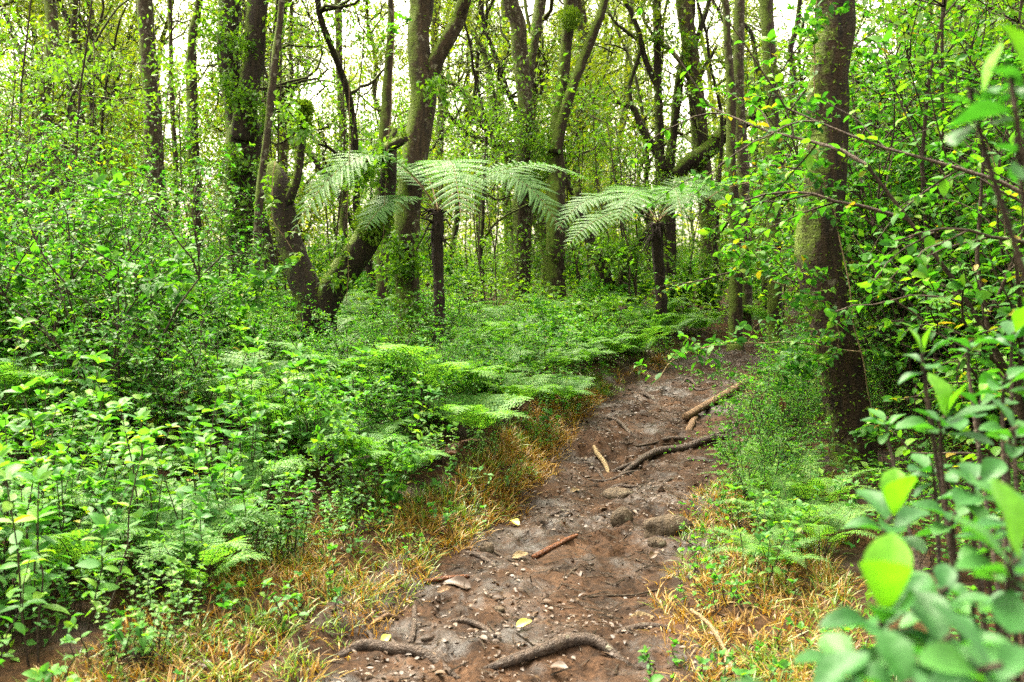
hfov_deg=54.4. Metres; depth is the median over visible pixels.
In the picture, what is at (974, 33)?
thicket shrub
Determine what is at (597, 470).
tree root
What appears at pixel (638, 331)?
leafy plant
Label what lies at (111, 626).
seedling plant
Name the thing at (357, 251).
crooked tree
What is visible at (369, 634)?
tree root
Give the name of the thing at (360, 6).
sapling tree
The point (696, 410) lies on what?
fallen log
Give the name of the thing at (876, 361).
fern
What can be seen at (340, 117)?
sapling tree
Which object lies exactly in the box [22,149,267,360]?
thicket shrub
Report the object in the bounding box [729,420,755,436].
seedling plant
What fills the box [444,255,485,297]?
broadleaf shrub
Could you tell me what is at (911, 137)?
thicket shrub
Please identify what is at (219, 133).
forest tree
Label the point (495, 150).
sapling tree
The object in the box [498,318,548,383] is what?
leafy plant
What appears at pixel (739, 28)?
lichen tree
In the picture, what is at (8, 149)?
forest tree
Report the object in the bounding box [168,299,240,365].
leafy plant
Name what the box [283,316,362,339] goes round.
fern
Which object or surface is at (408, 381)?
leafy plant
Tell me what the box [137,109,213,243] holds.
sapling tree
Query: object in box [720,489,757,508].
seedling plant
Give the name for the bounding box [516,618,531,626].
fallen leaf
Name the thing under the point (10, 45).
crooked tree
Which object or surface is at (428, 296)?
broadleaf shrub
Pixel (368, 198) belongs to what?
sapling tree
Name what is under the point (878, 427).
leafy plant
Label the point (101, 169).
thicket shrub
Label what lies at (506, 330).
fern
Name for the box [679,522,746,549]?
seedling plant
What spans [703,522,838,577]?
fern
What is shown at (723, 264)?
broadleaf shrub
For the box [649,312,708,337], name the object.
fern
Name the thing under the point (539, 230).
leaning tree
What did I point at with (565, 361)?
fern
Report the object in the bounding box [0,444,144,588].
leafy plant
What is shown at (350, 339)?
fern
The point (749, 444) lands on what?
fern
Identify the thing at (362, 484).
leafy plant
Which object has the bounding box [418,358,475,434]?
leafy plant
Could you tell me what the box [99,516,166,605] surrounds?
leafy plant
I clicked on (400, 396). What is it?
leafy plant
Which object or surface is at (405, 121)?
forest tree
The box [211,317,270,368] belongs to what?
leafy plant
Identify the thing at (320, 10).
crooked tree
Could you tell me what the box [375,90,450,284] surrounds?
sapling tree
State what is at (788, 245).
sapling tree
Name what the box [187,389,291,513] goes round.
leafy plant
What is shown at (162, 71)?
forest tree
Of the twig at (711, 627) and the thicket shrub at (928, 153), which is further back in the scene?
the thicket shrub at (928, 153)
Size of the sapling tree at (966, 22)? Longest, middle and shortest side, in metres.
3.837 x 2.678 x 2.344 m
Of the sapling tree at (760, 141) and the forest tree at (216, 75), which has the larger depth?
the forest tree at (216, 75)
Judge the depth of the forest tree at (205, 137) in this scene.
19.29 m
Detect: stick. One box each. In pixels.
[371,613,399,623]
[408,604,416,643]
[424,574,469,582]
[531,533,577,558]
[592,445,611,479]
[686,383,717,390]
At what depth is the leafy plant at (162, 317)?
7.56 m
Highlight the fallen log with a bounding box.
[682,376,754,420]
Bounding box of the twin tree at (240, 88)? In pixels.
[168,0,289,289]
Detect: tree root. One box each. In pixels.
[337,639,461,679]
[365,628,372,651]
[446,617,496,637]
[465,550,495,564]
[484,632,630,669]
[548,509,583,517]
[582,461,606,481]
[588,470,640,481]
[599,483,642,494]
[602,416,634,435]
[612,460,648,471]
[615,622,669,633]
[619,432,739,473]
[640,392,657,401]
[655,427,735,440]
[661,477,681,483]
[678,458,713,462]
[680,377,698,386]
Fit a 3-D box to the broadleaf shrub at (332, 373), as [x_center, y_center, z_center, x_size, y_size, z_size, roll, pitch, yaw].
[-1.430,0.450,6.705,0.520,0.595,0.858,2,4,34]
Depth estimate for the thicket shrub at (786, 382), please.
8.57 m
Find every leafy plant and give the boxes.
[0,316,37,411]
[0,321,53,419]
[0,333,36,419]
[0,351,70,467]
[0,354,112,533]
[0,377,32,456]
[0,393,111,566]
[0,408,22,483]
[0,435,156,666]
[0,440,13,485]
[0,443,32,623]
[0,443,111,602]
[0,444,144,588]
[0,456,107,642]
[0,486,20,515]
[0,498,21,599]
[0,527,40,658]
[0,563,73,652]
[0,578,33,622]
[1,370,105,456]
[4,408,81,500]
[8,322,110,420]
[9,321,155,466]
[19,382,116,481]
[31,441,139,532]
[33,378,111,467]
[38,335,112,403]
[43,402,150,513]
[47,544,121,623]
[60,332,158,433]
[62,522,132,595]
[79,343,148,437]
[81,459,236,597]
[81,580,182,672]
[83,385,228,573]
[88,314,165,400]
[89,423,213,556]
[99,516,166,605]
[107,337,182,420]
[107,391,232,490]
[113,355,220,450]
[114,538,209,628]
[134,428,266,499]
[135,338,258,469]
[136,419,295,572]
[144,328,229,427]
[149,369,212,425]
[150,293,226,355]
[156,318,217,409]
[157,314,193,359]
[163,350,302,499]
[166,311,259,360]
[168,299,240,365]
[168,443,268,534]
[174,528,219,572]
[175,358,237,420]
[176,336,245,371]
[187,273,251,323]
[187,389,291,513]
[200,363,282,449]
[201,332,266,416]
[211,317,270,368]
[216,272,274,307]
[230,325,309,434]
[231,503,299,566]
[232,291,273,359]
[233,284,289,316]
[233,293,297,358]
[240,388,311,466]
[247,484,314,545]
[250,345,370,475]
[254,460,316,562]
[259,265,283,308]
[262,443,329,517]
[267,364,324,398]
[279,337,311,359]
[282,341,327,368]
[285,377,370,483]
[286,355,359,455]
[291,321,329,348]
[313,440,399,522]
[318,367,407,430]
[319,485,375,549]
[326,382,420,441]
[331,378,399,424]
[335,350,391,417]
[337,304,347,322]
[339,301,375,321]
[341,332,397,354]
[346,371,437,463]
[352,313,388,333]
[369,303,397,329]
[371,349,441,434]
[373,337,427,416]
[378,432,435,503]
[383,372,452,445]
[387,319,423,349]
[391,379,428,413]
[393,334,423,346]
[405,312,448,345]
[409,417,459,469]
[418,327,471,394]
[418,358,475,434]
[435,314,481,349]
[448,314,474,337]
[452,418,499,460]
[456,315,484,332]
[464,382,509,416]
[466,389,509,438]
[469,341,503,382]
[471,326,505,350]
[474,348,508,381]
[483,363,525,409]
[485,337,526,393]
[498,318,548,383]
[500,331,524,372]
[500,364,536,399]
[508,320,549,374]
[508,338,548,380]
[512,321,544,350]
[519,413,556,443]
[520,312,564,365]
[528,329,570,372]
[529,363,563,402]
[535,368,572,413]
[540,305,577,339]
[541,310,584,354]
[542,308,578,346]
[547,339,583,375]
[547,355,580,379]
[554,306,575,337]
[562,329,597,370]
[565,347,595,377]
[573,316,608,336]
[574,342,607,369]
[582,314,603,328]
[590,308,624,333]
[592,353,618,381]
[598,337,621,364]
[609,326,635,361]
[628,341,641,361]
[630,321,654,353]
[652,326,674,353]
[713,475,759,529]
[725,484,808,591]
[744,479,819,559]
[750,410,792,445]
[756,434,795,469]
[773,460,823,505]
[778,433,827,494]
[787,378,822,432]
[822,628,915,680]
[834,477,885,544]
[836,450,883,489]
[860,456,910,514]
[868,478,927,536]
[875,414,897,450]
[879,381,898,406]
[882,418,925,467]
[904,471,977,569]
[906,454,956,498]
[914,414,967,486]
[922,508,1001,582]
[947,584,994,637]
[961,473,1020,504]
[965,486,1002,546]
[981,410,999,437]
[1010,467,1023,491]
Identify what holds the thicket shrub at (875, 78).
on the forest floor
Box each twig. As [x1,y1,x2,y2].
[482,540,514,562]
[557,567,576,589]
[587,589,657,597]
[635,429,682,446]
[690,608,739,679]
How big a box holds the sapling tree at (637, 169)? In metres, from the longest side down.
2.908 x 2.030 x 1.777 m
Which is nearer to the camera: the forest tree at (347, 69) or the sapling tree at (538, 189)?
the sapling tree at (538, 189)
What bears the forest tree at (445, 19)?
on the forest floor
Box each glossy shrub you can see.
[734,478,1023,681]
[844,307,1023,681]
[940,24,1023,282]
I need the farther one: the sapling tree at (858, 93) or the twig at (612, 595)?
the sapling tree at (858, 93)
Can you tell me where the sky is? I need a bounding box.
[0,0,1000,265]
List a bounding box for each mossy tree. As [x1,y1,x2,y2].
[545,0,608,302]
[758,0,785,349]
[791,0,877,467]
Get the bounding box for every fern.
[0,361,92,435]
[0,486,145,561]
[0,513,147,600]
[1,331,58,370]
[1,409,118,462]
[16,468,210,551]
[29,365,222,441]
[53,458,182,498]
[75,354,197,411]
[106,494,263,541]
[107,494,283,572]
[113,444,217,483]
[133,527,272,598]
[143,337,197,364]
[143,452,314,533]
[165,330,276,355]
[171,360,299,388]
[188,351,330,426]
[212,384,343,453]
[231,314,320,352]
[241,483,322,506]
[244,282,291,308]
[251,337,280,347]
[254,339,443,415]
[255,308,351,329]
[267,374,363,403]
[268,412,419,474]
[269,333,416,390]
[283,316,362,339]
[289,149,590,351]
[304,334,372,351]
[312,336,361,354]
[327,430,451,491]
[338,288,375,310]
[338,320,377,332]
[340,295,394,332]
[346,291,428,317]
[349,343,514,427]
[371,318,398,332]
[372,354,500,389]
[396,312,476,328]
[408,341,472,398]
[412,392,532,447]
[421,291,497,313]
[421,439,487,463]
[425,324,517,342]
[430,327,500,359]
[431,346,535,373]
[441,345,502,370]
[445,303,475,319]
[450,359,504,403]
[453,306,568,339]
[455,313,505,327]
[465,327,498,348]
[465,366,561,411]
[471,321,527,354]
[472,311,498,323]
[478,332,547,362]
[492,305,563,316]
[499,299,558,312]
[511,294,573,313]
[519,351,569,376]
[522,345,588,370]
[534,378,595,405]
[535,324,608,340]
[546,374,598,385]
[547,336,613,364]
[551,303,599,323]
[554,176,744,338]
[554,343,615,373]
[557,290,641,323]
[568,333,637,362]
[590,325,645,351]
[610,325,640,348]
[611,308,681,335]
[611,341,638,360]
[613,299,684,332]
[619,325,672,361]
[620,297,693,317]
[628,315,710,344]
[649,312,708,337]
[669,307,708,332]
[690,318,717,335]
[694,311,725,330]
[696,459,830,506]
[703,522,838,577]
[706,442,763,474]
[709,427,829,467]
[709,476,852,536]
[710,443,854,475]
[727,305,766,328]
[730,498,918,561]
[738,455,889,516]
[862,353,891,368]
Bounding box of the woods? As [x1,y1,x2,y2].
[89,67,789,267]
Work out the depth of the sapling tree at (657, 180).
15.82 m
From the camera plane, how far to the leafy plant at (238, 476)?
4.73 m
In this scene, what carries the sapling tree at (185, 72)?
on the forest floor
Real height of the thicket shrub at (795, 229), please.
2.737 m
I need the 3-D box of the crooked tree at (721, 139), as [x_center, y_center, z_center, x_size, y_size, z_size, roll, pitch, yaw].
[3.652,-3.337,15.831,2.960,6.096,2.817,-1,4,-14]
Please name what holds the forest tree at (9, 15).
on the forest floor
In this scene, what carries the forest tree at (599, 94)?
on the forest floor
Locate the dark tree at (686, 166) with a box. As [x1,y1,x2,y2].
[607,0,764,287]
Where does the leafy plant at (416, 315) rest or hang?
on the forest floor
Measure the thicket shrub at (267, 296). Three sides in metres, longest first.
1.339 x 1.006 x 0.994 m
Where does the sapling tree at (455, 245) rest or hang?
on the forest floor
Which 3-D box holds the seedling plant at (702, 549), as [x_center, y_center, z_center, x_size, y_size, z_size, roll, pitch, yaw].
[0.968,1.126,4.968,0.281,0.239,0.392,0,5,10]
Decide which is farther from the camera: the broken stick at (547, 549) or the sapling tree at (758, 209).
the sapling tree at (758, 209)
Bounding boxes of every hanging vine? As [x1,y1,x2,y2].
[346,8,352,305]
[379,0,411,255]
[986,142,1008,251]
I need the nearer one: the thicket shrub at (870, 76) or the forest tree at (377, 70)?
the thicket shrub at (870, 76)
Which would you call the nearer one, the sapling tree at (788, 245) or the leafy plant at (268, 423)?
the leafy plant at (268, 423)
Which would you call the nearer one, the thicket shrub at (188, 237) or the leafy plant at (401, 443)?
the leafy plant at (401, 443)
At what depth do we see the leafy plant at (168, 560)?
4.04 m
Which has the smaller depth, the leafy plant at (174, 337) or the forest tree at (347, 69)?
the leafy plant at (174, 337)
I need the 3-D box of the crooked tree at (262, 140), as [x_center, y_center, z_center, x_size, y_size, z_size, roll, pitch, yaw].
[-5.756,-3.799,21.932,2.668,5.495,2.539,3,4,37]
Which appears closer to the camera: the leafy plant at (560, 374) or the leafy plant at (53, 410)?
the leafy plant at (53, 410)
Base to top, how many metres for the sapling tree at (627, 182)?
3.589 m
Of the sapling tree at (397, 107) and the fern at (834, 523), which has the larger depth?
the sapling tree at (397, 107)
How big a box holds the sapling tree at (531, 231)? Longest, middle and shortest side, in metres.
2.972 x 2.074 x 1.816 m
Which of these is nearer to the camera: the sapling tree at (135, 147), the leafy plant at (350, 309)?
the leafy plant at (350, 309)
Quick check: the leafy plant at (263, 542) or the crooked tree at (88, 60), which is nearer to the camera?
the leafy plant at (263, 542)
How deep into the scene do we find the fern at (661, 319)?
12.70 m
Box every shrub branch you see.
[634,314,886,383]
[689,154,818,217]
[712,216,823,288]
[717,335,826,461]
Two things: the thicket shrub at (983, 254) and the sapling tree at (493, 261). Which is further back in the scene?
the sapling tree at (493, 261)
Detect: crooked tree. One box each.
[0,0,29,146]
[0,0,142,206]
[0,3,112,239]
[0,53,85,221]
[4,0,166,191]
[34,0,185,224]
[53,0,182,215]
[120,43,223,245]
[157,0,329,290]
[159,0,382,159]
[175,58,317,267]
[183,0,405,292]
[198,5,304,289]
[209,75,327,223]
[259,0,409,314]
[264,83,409,358]
[295,78,355,239]
[390,0,533,243]
[401,0,578,304]
[401,0,597,287]
[435,0,647,297]
[437,0,509,289]
[505,0,662,286]
[542,0,714,291]
[572,185,650,325]
[577,50,690,226]
[605,0,710,233]
[638,0,800,309]
[643,0,809,296]
[667,41,725,255]
[716,0,879,154]
[745,8,873,164]
[749,3,875,192]
[752,6,882,285]
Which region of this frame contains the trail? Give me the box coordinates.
[247,336,863,681]
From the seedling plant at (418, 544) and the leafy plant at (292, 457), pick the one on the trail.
the seedling plant at (418, 544)
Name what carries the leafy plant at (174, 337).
on the forest floor
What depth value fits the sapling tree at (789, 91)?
14.71 m
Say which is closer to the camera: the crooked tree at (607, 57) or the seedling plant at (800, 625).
the seedling plant at (800, 625)
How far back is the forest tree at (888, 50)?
37.85 m
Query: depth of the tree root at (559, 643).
4.16 m
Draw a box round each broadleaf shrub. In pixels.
[0,165,218,407]
[0,244,119,405]
[2,272,54,347]
[144,248,305,358]
[170,236,213,262]
[183,239,226,271]
[209,438,300,489]
[254,363,359,450]
[260,349,314,380]
[263,318,333,360]
[270,367,434,507]
[307,235,365,295]
[307,241,334,279]
[308,241,329,262]
[317,323,380,355]
[337,319,355,334]
[348,252,395,299]
[358,248,430,298]
[376,288,433,329]
[390,324,433,352]
[419,235,456,284]
[443,246,459,272]
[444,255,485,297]
[451,337,506,361]
[452,254,494,287]
[467,361,527,402]
[470,258,504,282]
[502,293,559,351]
[512,246,584,295]
[565,255,619,291]
[565,316,617,362]
[570,271,627,325]
[574,244,587,274]
[590,256,653,288]
[614,266,654,303]
[639,252,697,290]
[665,254,728,309]
[676,249,698,270]
[719,240,729,282]
[728,275,760,303]
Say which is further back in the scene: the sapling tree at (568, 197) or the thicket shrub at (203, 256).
the sapling tree at (568, 197)
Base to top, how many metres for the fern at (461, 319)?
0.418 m
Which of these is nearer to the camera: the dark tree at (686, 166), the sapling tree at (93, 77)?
the sapling tree at (93, 77)
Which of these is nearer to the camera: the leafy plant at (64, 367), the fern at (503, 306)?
the leafy plant at (64, 367)
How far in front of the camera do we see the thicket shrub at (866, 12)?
8.79 m
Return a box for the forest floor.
[0,273,1023,681]
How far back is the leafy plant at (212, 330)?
7.54 m
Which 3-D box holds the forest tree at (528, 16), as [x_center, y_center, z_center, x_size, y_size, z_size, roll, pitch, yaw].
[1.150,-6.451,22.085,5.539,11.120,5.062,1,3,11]
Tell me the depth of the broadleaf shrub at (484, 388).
8.02 m
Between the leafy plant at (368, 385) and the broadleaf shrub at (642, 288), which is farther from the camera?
the broadleaf shrub at (642, 288)
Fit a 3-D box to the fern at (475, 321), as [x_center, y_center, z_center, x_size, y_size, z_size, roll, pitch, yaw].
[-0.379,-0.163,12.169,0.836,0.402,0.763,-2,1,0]
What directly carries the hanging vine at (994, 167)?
hanging from the thicket shrub at (874, 112)
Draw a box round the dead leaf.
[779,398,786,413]
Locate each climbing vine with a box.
[261,161,311,261]
[750,257,855,387]
[779,0,849,226]
[821,174,883,443]
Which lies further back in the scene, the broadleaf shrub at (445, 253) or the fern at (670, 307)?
the broadleaf shrub at (445, 253)
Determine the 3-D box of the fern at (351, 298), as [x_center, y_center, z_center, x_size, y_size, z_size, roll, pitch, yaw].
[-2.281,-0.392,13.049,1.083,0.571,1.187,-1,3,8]
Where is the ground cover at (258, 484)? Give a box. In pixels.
[0,292,1023,661]
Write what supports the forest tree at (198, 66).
on the forest floor
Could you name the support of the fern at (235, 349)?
on the forest floor
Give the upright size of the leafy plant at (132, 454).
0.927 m
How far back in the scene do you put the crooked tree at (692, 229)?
28.29 m
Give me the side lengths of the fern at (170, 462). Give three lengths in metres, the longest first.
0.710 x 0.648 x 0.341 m
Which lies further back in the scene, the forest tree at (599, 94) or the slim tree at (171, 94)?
the forest tree at (599, 94)
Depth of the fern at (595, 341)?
10.34 m
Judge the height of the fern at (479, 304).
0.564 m
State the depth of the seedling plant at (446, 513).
5.63 m
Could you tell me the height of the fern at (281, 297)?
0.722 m
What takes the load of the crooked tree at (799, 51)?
on the forest floor
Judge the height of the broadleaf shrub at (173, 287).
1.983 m
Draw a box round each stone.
[479,542,493,553]
[494,605,504,611]
[602,487,632,498]
[610,506,632,526]
[643,514,694,538]
[647,537,665,547]
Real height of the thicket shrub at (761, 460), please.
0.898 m
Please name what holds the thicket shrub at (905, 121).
on the forest floor
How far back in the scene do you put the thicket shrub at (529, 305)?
11.76 m
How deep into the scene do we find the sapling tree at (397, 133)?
18.93 m
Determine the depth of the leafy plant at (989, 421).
7.58 m
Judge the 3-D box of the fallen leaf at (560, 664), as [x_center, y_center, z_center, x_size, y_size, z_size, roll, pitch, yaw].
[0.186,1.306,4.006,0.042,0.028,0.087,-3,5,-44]
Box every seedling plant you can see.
[0,634,81,681]
[64,595,199,680]
[105,668,183,681]
[174,579,231,609]
[176,620,250,652]
[211,578,308,633]
[226,562,265,590]
[270,570,342,628]
[282,525,365,575]
[335,499,400,537]
[380,532,424,565]
[416,496,488,533]
[427,455,493,494]
[493,469,521,488]
[519,408,561,439]
[539,432,557,447]
[555,395,581,419]
[638,637,766,681]
[644,655,787,681]
[674,494,726,523]
[674,585,740,613]
[677,534,732,588]
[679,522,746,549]
[692,526,761,564]
[700,556,801,616]
[709,395,751,413]
[712,462,740,488]
[714,442,748,459]
[718,451,771,473]
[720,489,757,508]
[723,506,805,536]
[726,645,813,681]
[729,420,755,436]
[772,616,871,650]
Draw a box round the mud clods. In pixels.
[345,359,739,681]
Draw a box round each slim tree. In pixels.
[58,0,83,229]
[164,0,200,239]
[169,0,211,260]
[247,0,284,315]
[314,0,362,245]
[342,0,397,330]
[721,0,744,351]
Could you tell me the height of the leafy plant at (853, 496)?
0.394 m
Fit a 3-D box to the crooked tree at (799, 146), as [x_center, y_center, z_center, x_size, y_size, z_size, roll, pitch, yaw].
[7.297,-4.442,22.625,3.514,6.741,4.095,3,4,40]
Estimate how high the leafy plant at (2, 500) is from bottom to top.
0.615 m
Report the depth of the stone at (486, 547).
5.47 m
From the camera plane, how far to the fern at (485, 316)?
12.59 m
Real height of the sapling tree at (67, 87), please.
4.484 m
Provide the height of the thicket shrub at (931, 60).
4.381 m
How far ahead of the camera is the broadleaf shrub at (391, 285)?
14.28 m
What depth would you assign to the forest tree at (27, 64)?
30.43 m
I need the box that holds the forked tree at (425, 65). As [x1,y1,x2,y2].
[368,0,481,344]
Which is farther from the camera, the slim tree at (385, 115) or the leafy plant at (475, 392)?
the slim tree at (385, 115)
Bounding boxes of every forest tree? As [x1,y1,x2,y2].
[0,0,31,137]
[0,0,70,184]
[0,0,86,204]
[0,0,86,230]
[0,0,158,232]
[0,0,192,225]
[0,6,68,106]
[0,14,41,209]
[0,18,79,175]
[0,35,22,215]
[1,0,95,212]
[2,0,176,232]
[8,0,204,236]
[15,0,215,237]
[64,0,170,247]
[81,2,184,246]
[83,9,185,244]
[89,0,189,208]
[103,0,194,242]
[105,0,175,72]
[108,0,331,285]
[109,0,217,217]
[131,0,378,287]
[166,0,276,246]
[167,21,223,199]
[184,0,274,210]
[203,0,354,247]
[204,30,286,244]
[205,0,315,241]
[219,0,364,244]
[241,3,309,215]
[302,42,372,242]
[307,0,477,251]
[327,0,451,238]
[345,0,522,217]
[366,17,478,279]
[392,90,460,204]
[394,0,495,240]
[396,0,546,267]
[399,68,473,275]
[407,0,589,281]
[425,77,473,228]
[429,0,627,293]
[444,36,512,244]
[445,0,687,287]
[453,0,612,256]
[459,3,531,267]
[492,14,575,245]
[510,0,611,253]
[514,0,678,264]
[527,29,614,261]
[531,0,639,260]
[540,0,674,241]
[541,40,639,272]
[567,1,634,186]
[569,0,681,248]
[571,3,631,272]
[573,0,685,240]
[586,0,689,246]
[598,0,801,305]
[665,0,749,242]
[675,0,782,246]
[682,0,808,240]
[711,0,810,282]
[711,65,796,242]
[782,4,867,131]
[784,0,904,210]
[802,14,890,137]
[853,0,1002,135]
[860,0,991,129]
[861,7,923,107]
[863,0,1004,122]
[882,0,990,70]
[883,4,944,81]
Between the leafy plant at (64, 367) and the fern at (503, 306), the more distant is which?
the fern at (503, 306)
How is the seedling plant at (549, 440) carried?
on the forest floor
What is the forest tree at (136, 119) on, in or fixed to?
on the forest floor
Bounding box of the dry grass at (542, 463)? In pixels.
[24,345,867,681]
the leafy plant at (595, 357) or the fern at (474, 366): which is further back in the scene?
the leafy plant at (595, 357)
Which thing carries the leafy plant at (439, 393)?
on the forest floor
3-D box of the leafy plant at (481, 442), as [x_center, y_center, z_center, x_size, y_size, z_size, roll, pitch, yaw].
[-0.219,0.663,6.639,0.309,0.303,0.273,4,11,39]
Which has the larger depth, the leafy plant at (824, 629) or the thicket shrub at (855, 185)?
the thicket shrub at (855, 185)
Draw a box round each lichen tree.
[135,0,167,259]
[489,0,580,305]
[733,0,751,329]
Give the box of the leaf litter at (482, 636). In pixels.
[109,343,817,681]
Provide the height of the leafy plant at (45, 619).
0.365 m
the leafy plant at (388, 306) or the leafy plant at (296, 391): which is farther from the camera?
the leafy plant at (388, 306)
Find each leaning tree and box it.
[436,28,545,299]
[759,0,802,309]
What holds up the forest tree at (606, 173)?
on the forest floor
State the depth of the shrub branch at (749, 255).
6.30 m
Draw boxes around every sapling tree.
[0,0,118,237]
[0,0,186,257]
[0,4,113,271]
[0,126,68,220]
[12,42,145,223]
[24,19,139,250]
[35,3,221,253]
[48,108,135,222]
[66,77,143,250]
[80,110,147,248]
[81,29,229,268]
[108,127,178,222]
[124,110,202,237]
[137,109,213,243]
[161,98,225,260]
[167,186,203,243]
[202,147,226,257]
[210,0,385,289]
[214,105,286,266]
[229,0,404,309]
[241,38,360,286]
[266,159,282,283]
[293,80,369,247]
[295,159,332,262]
[296,173,336,246]
[304,135,353,252]
[308,65,428,252]
[309,98,452,270]
[320,55,406,300]
[349,96,402,269]
[350,154,430,257]
[362,100,436,269]
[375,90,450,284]
[397,94,476,288]
[397,148,460,259]
[402,132,476,288]
[431,100,532,307]
[436,108,515,301]
[437,39,542,304]
[443,145,539,294]
[443,164,500,271]
[461,73,632,301]
[468,130,508,258]
[471,60,581,304]
[475,78,552,300]
[476,87,550,283]
[495,161,568,286]
[497,74,569,289]
[508,140,603,254]
[515,59,633,297]
[535,53,706,326]
[565,129,642,281]
[575,171,642,261]
[579,113,636,252]
[599,138,696,295]
[604,181,657,263]
[605,151,653,255]
[607,81,700,284]
[611,161,694,259]
[617,179,678,266]
[619,126,710,287]
[639,124,712,259]
[640,111,724,258]
[664,126,765,310]
[675,187,700,256]
[683,162,756,259]
[689,40,802,288]
[709,122,756,277]
[714,159,791,243]
[718,178,728,287]
[725,168,798,280]
[745,60,804,299]
[747,23,850,317]
[751,116,804,226]
[751,133,805,282]
[758,13,1004,331]
[768,0,1021,444]
[779,6,1006,370]
[782,95,857,306]
[791,2,957,155]
[851,45,867,193]
[870,0,1023,347]
[879,7,1023,134]
[902,1,1023,79]
[922,0,1023,90]
[932,1,1023,60]
[936,0,1023,231]
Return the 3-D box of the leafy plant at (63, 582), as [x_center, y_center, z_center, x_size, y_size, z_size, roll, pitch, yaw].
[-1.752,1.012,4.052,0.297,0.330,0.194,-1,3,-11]
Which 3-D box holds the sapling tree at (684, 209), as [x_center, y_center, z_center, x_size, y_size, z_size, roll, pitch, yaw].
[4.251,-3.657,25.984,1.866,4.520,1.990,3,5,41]
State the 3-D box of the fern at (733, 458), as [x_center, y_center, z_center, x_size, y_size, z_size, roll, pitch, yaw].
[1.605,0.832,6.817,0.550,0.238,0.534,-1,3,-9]
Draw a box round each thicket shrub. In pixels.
[0,79,210,268]
[0,82,174,280]
[0,103,195,364]
[0,115,178,252]
[0,117,259,438]
[0,139,174,268]
[0,144,175,411]
[0,163,251,338]
[0,166,212,315]
[0,171,193,385]
[1,175,268,325]
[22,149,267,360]
[40,153,202,285]
[78,273,282,448]
[108,145,323,324]
[142,243,223,277]
[152,231,250,290]
[155,285,299,410]
[166,250,238,284]
[169,210,282,295]
[220,269,318,310]
[230,283,410,410]
[236,252,346,353]
[328,294,459,406]
[337,280,504,427]
[343,342,481,450]
[348,309,420,351]
[395,267,475,343]
[420,278,513,328]
[487,272,576,346]
[565,280,664,354]
[618,86,1016,420]
[627,8,1023,496]
[632,0,1023,433]
[664,365,832,524]
[672,0,1023,394]
[675,331,844,480]
[697,0,1023,496]
[710,312,868,449]
[711,349,833,452]
[733,0,1023,380]
[739,186,895,337]
[744,0,1022,208]
[745,148,965,368]
[750,302,867,401]
[752,126,885,281]
[754,174,891,337]
[754,365,823,433]
[761,10,1012,376]
[761,354,816,409]
[764,13,1023,420]
[767,40,1012,366]
[780,300,873,366]
[783,56,1013,419]
[786,3,1015,206]
[789,74,994,296]
[790,327,893,431]
[793,0,1016,336]
[802,337,886,402]
[824,0,1023,351]
[842,87,1020,345]
[844,89,1023,426]
[847,59,1023,357]
[848,0,1023,254]
[848,152,924,332]
[850,0,1023,447]
[852,1,1019,331]
[852,61,1000,168]
[853,79,1006,368]
[855,144,1023,421]
[860,327,920,430]
[863,315,983,417]
[865,27,1015,163]
[865,40,993,132]
[866,54,1009,202]
[866,362,931,426]
[869,9,1021,174]
[874,330,948,405]
[879,18,1023,420]
[893,53,1023,490]
[895,361,997,451]
[905,0,1023,253]
[923,25,1020,220]
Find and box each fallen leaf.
[381,634,390,640]
[437,585,450,591]
[445,576,470,587]
[510,518,519,524]
[512,550,528,557]
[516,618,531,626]
[550,660,567,667]
[628,611,653,618]
[649,551,656,557]
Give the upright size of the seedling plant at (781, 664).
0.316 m
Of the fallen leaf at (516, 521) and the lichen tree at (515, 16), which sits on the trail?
the fallen leaf at (516, 521)
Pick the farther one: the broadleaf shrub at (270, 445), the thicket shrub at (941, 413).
the thicket shrub at (941, 413)
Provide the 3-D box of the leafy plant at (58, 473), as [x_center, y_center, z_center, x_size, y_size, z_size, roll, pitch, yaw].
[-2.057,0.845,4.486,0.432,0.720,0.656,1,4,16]
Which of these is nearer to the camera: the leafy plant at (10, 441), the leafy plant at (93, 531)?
the leafy plant at (93, 531)
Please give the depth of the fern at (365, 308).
12.37 m
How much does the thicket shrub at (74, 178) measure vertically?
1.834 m
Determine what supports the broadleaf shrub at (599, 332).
on the forest floor
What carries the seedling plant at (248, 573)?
on the forest floor
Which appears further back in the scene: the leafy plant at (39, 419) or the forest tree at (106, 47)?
the forest tree at (106, 47)
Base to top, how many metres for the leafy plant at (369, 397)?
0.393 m
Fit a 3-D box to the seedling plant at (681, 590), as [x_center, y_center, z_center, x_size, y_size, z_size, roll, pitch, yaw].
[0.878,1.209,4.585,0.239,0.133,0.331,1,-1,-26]
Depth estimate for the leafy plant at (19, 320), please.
6.20 m
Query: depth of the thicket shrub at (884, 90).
7.64 m
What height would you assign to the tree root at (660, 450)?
0.208 m
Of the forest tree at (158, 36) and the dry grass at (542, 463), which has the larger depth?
the forest tree at (158, 36)
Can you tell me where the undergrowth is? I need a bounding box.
[140,244,869,346]
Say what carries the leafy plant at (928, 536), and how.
on the forest floor
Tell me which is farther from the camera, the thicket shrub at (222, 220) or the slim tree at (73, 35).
the slim tree at (73, 35)
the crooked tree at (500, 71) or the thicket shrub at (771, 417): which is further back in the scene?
the crooked tree at (500, 71)
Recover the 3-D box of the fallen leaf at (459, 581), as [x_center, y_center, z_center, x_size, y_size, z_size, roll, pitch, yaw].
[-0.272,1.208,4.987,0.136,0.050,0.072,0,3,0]
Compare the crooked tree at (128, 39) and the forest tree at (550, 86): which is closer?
the crooked tree at (128, 39)

